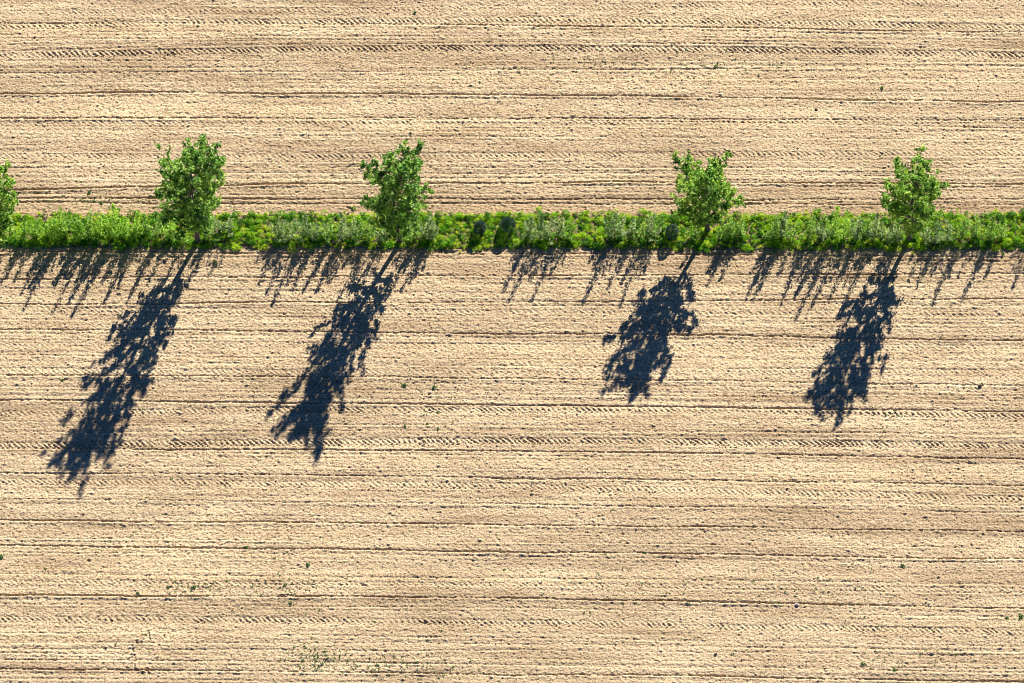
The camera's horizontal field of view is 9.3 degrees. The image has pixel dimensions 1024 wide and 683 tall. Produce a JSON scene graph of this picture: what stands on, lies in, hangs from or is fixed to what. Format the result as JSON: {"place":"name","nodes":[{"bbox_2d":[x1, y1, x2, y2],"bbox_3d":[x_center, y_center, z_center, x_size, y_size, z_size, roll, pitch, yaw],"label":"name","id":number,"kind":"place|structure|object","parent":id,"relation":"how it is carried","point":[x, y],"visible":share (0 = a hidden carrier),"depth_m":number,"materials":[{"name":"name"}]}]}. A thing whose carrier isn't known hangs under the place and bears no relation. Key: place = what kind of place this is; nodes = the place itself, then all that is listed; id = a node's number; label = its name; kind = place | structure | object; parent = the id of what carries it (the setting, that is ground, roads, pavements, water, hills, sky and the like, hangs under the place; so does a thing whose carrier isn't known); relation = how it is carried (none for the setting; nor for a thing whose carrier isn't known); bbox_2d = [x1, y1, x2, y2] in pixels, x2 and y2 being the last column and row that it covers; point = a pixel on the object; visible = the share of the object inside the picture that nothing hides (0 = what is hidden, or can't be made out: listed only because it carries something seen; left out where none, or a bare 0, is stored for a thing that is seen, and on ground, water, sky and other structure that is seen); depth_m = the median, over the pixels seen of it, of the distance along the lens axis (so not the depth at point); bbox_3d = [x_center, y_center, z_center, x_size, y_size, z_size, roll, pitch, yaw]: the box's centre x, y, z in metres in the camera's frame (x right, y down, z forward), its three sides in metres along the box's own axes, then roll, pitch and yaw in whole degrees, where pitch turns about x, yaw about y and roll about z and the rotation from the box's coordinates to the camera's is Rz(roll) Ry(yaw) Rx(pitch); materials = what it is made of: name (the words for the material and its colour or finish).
{"place":"outdoors","nodes":[
{"label":"outdoors","id":0,"kind":"place"},
{"bbox_2d":[0,0,1023,682],"bbox_3d":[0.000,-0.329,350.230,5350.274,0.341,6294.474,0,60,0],"label":"field","id":1,"kind":"structure","parent":0,"point":[648,412],"depth_m":349.28,"materials":[{"name":"soil"}]},
{"bbox_2d":[11,49,1006,682],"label":"seedlings","id":2,"kind":"object","parent":1,"relation":"on","point":[503,569],"visible":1,"depth_m":342.05,"materials":[{"name":"green plant"}]},
{"bbox_2d":[0,206,1023,254],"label":"verge bank","id":3,"kind":"structure","parent":0,"point":[717,247],"depth_m":353.28,"materials":[{"name":"green plant"}]},
{"bbox_2d":[0,158,18,244],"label":"tree","id":4,"kind":"object","parent":3,"relation":"on","point":[6,220],"visible":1,"depth_m":349.28,"materials":[{"name":"green plant"}]},
{"bbox_2d":[10,218,29,241],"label":"shrub","id":5,"kind":"object","parent":3,"relation":"on","point":[21,236],"visible":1,"depth_m":352.54,"materials":[{"name":"green plant"}]},
{"bbox_2d":[24,220,42,238],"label":"shrub","id":6,"kind":"object","parent":3,"relation":"on","point":[34,231],"visible":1,"depth_m":352.65,"materials":[{"name":"green plant"}]},
{"bbox_2d":[40,216,56,238],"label":"shrub","id":7,"kind":"object","parent":3,"relation":"on","point":[47,231],"visible":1,"depth_m":352.36,"materials":[{"name":"green plant"}]},
{"bbox_2d":[52,209,67,239],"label":"shrub","id":8,"kind":"object","parent":3,"relation":"on","point":[57,232],"visible":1,"depth_m":352.06,"materials":[{"name":"green plant"}]},
{"bbox_2d":[57,205,78,233],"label":"shrub","id":9,"kind":"object","parent":3,"relation":"on","point":[68,224],"visible":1,"depth_m":352.77,"materials":[{"name":"green plant"}]},
{"bbox_2d":[70,219,85,241],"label":"shrub","id":10,"kind":"object","parent":3,"relation":"on","point":[78,234],"visible":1,"depth_m":352.47,"materials":[{"name":"green plant"}]},
{"bbox_2d":[75,209,98,239],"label":"shrub","id":11,"kind":"object","parent":3,"relation":"on","point":[86,232],"visible":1,"depth_m":352.15,"materials":[{"name":"green plant"}]},
{"bbox_2d":[85,216,104,241],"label":"shrub","id":12,"kind":"object","parent":3,"relation":"on","point":[99,227],"visible":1,"depth_m":352.11,"materials":[{"name":"green plant"}]},
{"bbox_2d":[91,212,109,228],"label":"shrub","id":13,"kind":"object","parent":3,"relation":"on","point":[94,221],"visible":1,"depth_m":352.98,"materials":[{"name":"green plant"}]},
{"bbox_2d":[103,203,119,238],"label":"shrub","id":14,"kind":"object","parent":3,"relation":"on","point":[112,229],"visible":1,"depth_m":352.09,"materials":[{"name":"green plant"}]},
{"bbox_2d":[108,216,134,238],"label":"shrub","id":15,"kind":"object","parent":3,"relation":"on","point":[123,232],"visible":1,"depth_m":352.52,"materials":[{"name":"green plant"}]},
{"bbox_2d":[128,211,143,238],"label":"shrub","id":16,"kind":"object","parent":3,"relation":"on","point":[137,227],"visible":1,"depth_m":352.21,"materials":[{"name":"green plant"}]},
{"bbox_2d":[132,212,152,234],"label":"shrub","id":17,"kind":"object","parent":3,"relation":"on","point":[146,221],"visible":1,"depth_m":352.81,"materials":[{"name":"green plant"}]},
{"bbox_2d":[143,215,164,239],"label":"shrub","id":18,"kind":"object","parent":3,"relation":"on","point":[157,231],"visible":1,"depth_m":352.29,"materials":[{"name":"green plant"}]},
{"bbox_2d":[156,221,175,239],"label":"shrub","id":19,"kind":"object","parent":3,"relation":"on","point":[167,235],"visible":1,"depth_m":352.75,"materials":[{"name":"green plant"}]},
{"bbox_2d":[173,226,189,243],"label":"shrub","id":20,"kind":"object","parent":3,"relation":"on","point":[185,241],"visible":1,"depth_m":352.63,"materials":[{"name":"green plant"}]},
{"bbox_2d":[153,134,226,242],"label":"tree","id":21,"kind":"object","parent":3,"relation":"on","point":[191,206],"visible":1,"depth_m":346.90,"materials":[{"name":"green plant"}]},
{"bbox_2d":[202,224,219,243],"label":"shrub","id":22,"kind":"object","parent":3,"relation":"on","point":[207,237],"visible":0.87,"depth_m":352.66,"materials":[{"name":"green plant"}]},
{"bbox_2d":[211,209,235,236],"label":"shrub","id":23,"kind":"object","parent":3,"relation":"on","point":[230,225],"visible":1,"depth_m":353.07,"materials":[{"name":"green plant"}]},
{"bbox_2d":[268,216,293,243],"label":"shrub","id":24,"kind":"object","parent":3,"relation":"on","point":[279,229],"visible":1,"depth_m":352.58,"materials":[{"name":"green plant"}]},
{"bbox_2d":[281,218,304,241],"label":"shrub","id":25,"kind":"object","parent":3,"relation":"on","point":[288,233],"visible":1,"depth_m":352.54,"materials":[{"name":"green plant"}]},
{"bbox_2d":[296,213,310,237],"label":"shrub","id":26,"kind":"object","parent":3,"relation":"on","point":[304,230],"visible":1,"depth_m":352.19,"materials":[{"name":"green plant"}]},
{"bbox_2d":[306,221,328,240],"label":"shrub","id":27,"kind":"object","parent":3,"relation":"on","point":[314,235],"visible":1,"depth_m":352.45,"materials":[{"name":"green plant"}]},
{"bbox_2d":[311,218,337,242],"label":"shrub","id":28,"kind":"object","parent":3,"relation":"on","point":[328,235],"visible":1,"depth_m":352.47,"materials":[{"name":"green plant"}]},
{"bbox_2d":[331,216,350,243],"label":"shrub","id":29,"kind":"object","parent":3,"relation":"on","point":[342,229],"visible":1,"depth_m":352.33,"materials":[{"name":"green plant"}]},
{"bbox_2d":[338,212,362,240],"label":"shrub","id":30,"kind":"object","parent":3,"relation":"on","point":[353,226],"visible":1,"depth_m":352.68,"materials":[{"name":"green plant"}]},
{"bbox_2d":[351,217,375,242],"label":"shrub","id":31,"kind":"object","parent":3,"relation":"on","point":[369,230],"visible":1,"depth_m":352.35,"materials":[{"name":"green plant"}]},
{"bbox_2d":[371,222,391,242],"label":"shrub","id":32,"kind":"object","parent":3,"relation":"on","point":[378,234],"visible":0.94,"depth_m":352.43,"materials":[{"name":"green plant"}]},
{"bbox_2d":[359,138,433,242],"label":"tree","id":33,"kind":"object","parent":3,"relation":"on","point":[386,203],"visible":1,"depth_m":347.82,"materials":[{"name":"green plant"}]},
{"bbox_2d":[407,219,421,240],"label":"shrub","id":34,"kind":"object","parent":3,"relation":"on","point":[416,234],"visible":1,"depth_m":352.40,"materials":[{"name":"green plant"}]},
{"bbox_2d":[416,215,435,239],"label":"shrub","id":35,"kind":"object","parent":3,"relation":"on","point":[422,228],"visible":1,"depth_m":352.51,"materials":[{"name":"green plant"}]},
{"bbox_2d":[424,220,439,240],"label":"shrub","id":36,"kind":"object","parent":3,"relation":"on","point":[431,235],"visible":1,"depth_m":352.46,"materials":[{"name":"green plant"}]},
{"bbox_2d":[473,220,486,233],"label":"conical bush","id":37,"kind":"object","parent":3,"relation":"on","point":[480,223],"visible":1,"depth_m":353.00,"materials":[{"name":"green plant"}]},
{"bbox_2d":[500,216,515,232],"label":"conical bush","id":38,"kind":"object","parent":3,"relation":"on","point":[506,219],"visible":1,"depth_m":352.98,"materials":[{"name":"green plant"}]},
{"bbox_2d":[523,216,536,241],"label":"shrub","id":39,"kind":"object","parent":3,"relation":"on","point":[528,230],"visible":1,"depth_m":352.45,"materials":[{"name":"green plant"}]},
{"bbox_2d":[531,211,545,238],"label":"shrub","id":40,"kind":"object","parent":3,"relation":"on","point":[540,234],"visible":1,"depth_m":352.28,"materials":[{"name":"green plant"}]},
{"bbox_2d":[542,218,554,244],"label":"shrub","id":41,"kind":"object","parent":3,"relation":"on","point":[546,233],"visible":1,"depth_m":352.60,"materials":[{"name":"green plant"}]},
{"bbox_2d":[553,216,565,236],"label":"shrub","id":42,"kind":"object","parent":3,"relation":"on","point":[559,228],"visible":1,"depth_m":352.33,"materials":[{"name":"green plant"}]},
{"bbox_2d":[561,221,577,240],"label":"shrub","id":43,"kind":"object","parent":3,"relation":"on","point":[571,228],"visible":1,"depth_m":352.64,"materials":[{"name":"green plant"}]},
{"bbox_2d":[602,211,618,240],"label":"shrub","id":44,"kind":"object","parent":3,"relation":"on","point":[610,232],"visible":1,"depth_m":352.39,"materials":[{"name":"green plant"}]},
{"bbox_2d":[606,215,625,236],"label":"shrub","id":45,"kind":"object","parent":3,"relation":"on","point":[621,225],"visible":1,"depth_m":352.65,"materials":[{"name":"green plant"}]},
{"bbox_2d":[624,218,637,238],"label":"shrub","id":46,"kind":"object","parent":3,"relation":"on","point":[632,229],"visible":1,"depth_m":352.52,"materials":[{"name":"green plant"}]},
{"bbox_2d":[630,216,646,244],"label":"shrub","id":47,"kind":"object","parent":3,"relation":"on","point":[641,231],"visible":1,"depth_m":352.76,"materials":[{"name":"green plant"}]},
{"bbox_2d":[644,212,661,241],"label":"shrub","id":48,"kind":"object","parent":3,"relation":"on","point":[650,224],"visible":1,"depth_m":352.37,"materials":[{"name":"green plant"}]},
{"bbox_2d":[652,214,669,232],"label":"shrub","id":49,"kind":"object","parent":3,"relation":"on","point":[661,219],"visible":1,"depth_m":352.81,"materials":[{"name":"green plant"}]},
{"bbox_2d":[665,224,679,238],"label":"conical bush","id":50,"kind":"object","parent":3,"relation":"on","point":[671,227],"visible":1,"depth_m":352.76,"materials":[{"name":"green plant"}]},
{"bbox_2d":[685,223,703,240],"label":"shrub","id":51,"kind":"object","parent":3,"relation":"on","point":[694,234],"visible":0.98,"depth_m":352.93,"materials":[{"name":"green plant"}]},
{"bbox_2d":[669,150,746,231],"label":"tree","id":52,"kind":"object","parent":3,"relation":"on","point":[709,187],"visible":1,"depth_m":349.12,"materials":[{"name":"green plant"}]},
{"bbox_2d":[717,223,730,241],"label":"shrub","id":53,"kind":"object","parent":3,"relation":"on","point":[722,236],"visible":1,"depth_m":352.69,"materials":[{"name":"green plant"}]},
{"bbox_2d":[726,217,736,240],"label":"shrub","id":54,"kind":"object","parent":3,"relation":"on","point":[730,228],"visible":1,"depth_m":352.42,"materials":[{"name":"green plant"}]},
{"bbox_2d":[734,216,745,236],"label":"shrub","id":55,"kind":"object","parent":3,"relation":"on","point":[739,229],"visible":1,"depth_m":352.59,"materials":[{"name":"green plant"}]},
{"bbox_2d":[762,213,779,239],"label":"shrub","id":56,"kind":"object","parent":3,"relation":"on","point":[774,231],"visible":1,"depth_m":352.34,"materials":[{"name":"green plant"}]},
{"bbox_2d":[773,210,790,237],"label":"shrub","id":57,"kind":"object","parent":3,"relation":"on","point":[782,224],"visible":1,"depth_m":352.16,"materials":[{"name":"green plant"}]},
{"bbox_2d":[783,222,804,239],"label":"shrub","id":58,"kind":"object","parent":3,"relation":"on","point":[796,226],"visible":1,"depth_m":352.72,"materials":[{"name":"green plant"}]},
{"bbox_2d":[804,215,815,238],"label":"shrub","id":59,"kind":"object","parent":3,"relation":"on","point":[809,231],"visible":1,"depth_m":352.28,"materials":[{"name":"green plant"}]},
{"bbox_2d":[814,215,832,240],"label":"shrub","id":60,"kind":"object","parent":3,"relation":"on","point":[819,232],"visible":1,"depth_m":352.36,"materials":[{"name":"green plant"}]},
{"bbox_2d":[823,206,840,239],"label":"shrub","id":61,"kind":"object","parent":3,"relation":"on","point":[834,229],"visible":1,"depth_m":351.77,"materials":[{"name":"green plant"}]},
{"bbox_2d":[836,209,853,239],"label":"shrub","id":62,"kind":"object","parent":3,"relation":"on","point":[846,218],"visible":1,"depth_m":352.36,"materials":[{"name":"green plant"}]},
{"bbox_2d":[849,216,864,240],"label":"shrub","id":63,"kind":"object","parent":3,"relation":"on","point":[857,231],"visible":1,"depth_m":352.30,"materials":[{"name":"green plant"}]},
{"bbox_2d":[854,213,873,234],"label":"shrub","id":64,"kind":"object","parent":3,"relation":"on","point":[867,226],"visible":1,"depth_m":352.43,"materials":[{"name":"green plant"}]},
{"bbox_2d":[865,212,881,240],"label":"shrub","id":65,"kind":"object","parent":3,"relation":"on","point":[869,234],"visible":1,"depth_m":352.35,"materials":[{"name":"green plant"}]},
{"bbox_2d":[873,221,894,243],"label":"shrub","id":66,"kind":"object","parent":3,"relation":"on","point":[884,235],"visible":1,"depth_m":352.67,"materials":[{"name":"green plant"}]},
{"bbox_2d":[891,221,904,242],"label":"shrub","id":67,"kind":"object","parent":3,"relation":"on","point":[898,237],"visible":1,"depth_m":352.40,"materials":[{"name":"green plant"}]},
{"bbox_2d":[880,143,949,240],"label":"tree","id":68,"kind":"object","parent":3,"relation":"on","point":[914,210],"visible":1,"depth_m":348.50,"materials":[{"name":"green plant"}]},
{"bbox_2d":[918,226,934,245],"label":"shrub","id":69,"kind":"object","parent":3,"relation":"on","point":[927,234],"visible":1,"depth_m":352.77,"materials":[{"name":"green plant"}]},
{"bbox_2d":[929,217,945,243],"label":"shrub","id":70,"kind":"object","parent":3,"relation":"on","point":[937,229],"visible":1,"depth_m":352.40,"materials":[{"name":"green plant"}]},
{"bbox_2d":[935,218,954,241],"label":"shrub","id":71,"kind":"object","parent":3,"relation":"on","point":[938,235],"visible":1,"depth_m":352.63,"materials":[{"name":"green plant"}]},
{"bbox_2d":[951,217,969,239],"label":"shrub","id":72,"kind":"object","parent":3,"relation":"on","point":[962,230],"visible":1,"depth_m":352.30,"materials":[{"name":"green plant"}]},
{"bbox_2d":[968,215,987,238],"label":"shrub","id":73,"kind":"object","parent":3,"relation":"on","point":[973,228],"visible":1,"depth_m":352.76,"materials":[{"name":"green plant"}]},
{"bbox_2d":[980,214,995,241],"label":"shrub","id":74,"kind":"object","parent":3,"relation":"on","point":[991,234],"visible":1,"depth_m":352.34,"materials":[{"name":"green plant"}]},
{"bbox_2d":[994,221,1007,237],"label":"shrub","id":75,"kind":"object","parent":3,"relation":"on","point":[1001,232],"visible":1,"depth_m":352.68,"materials":[{"name":"green plant"}]}
]}

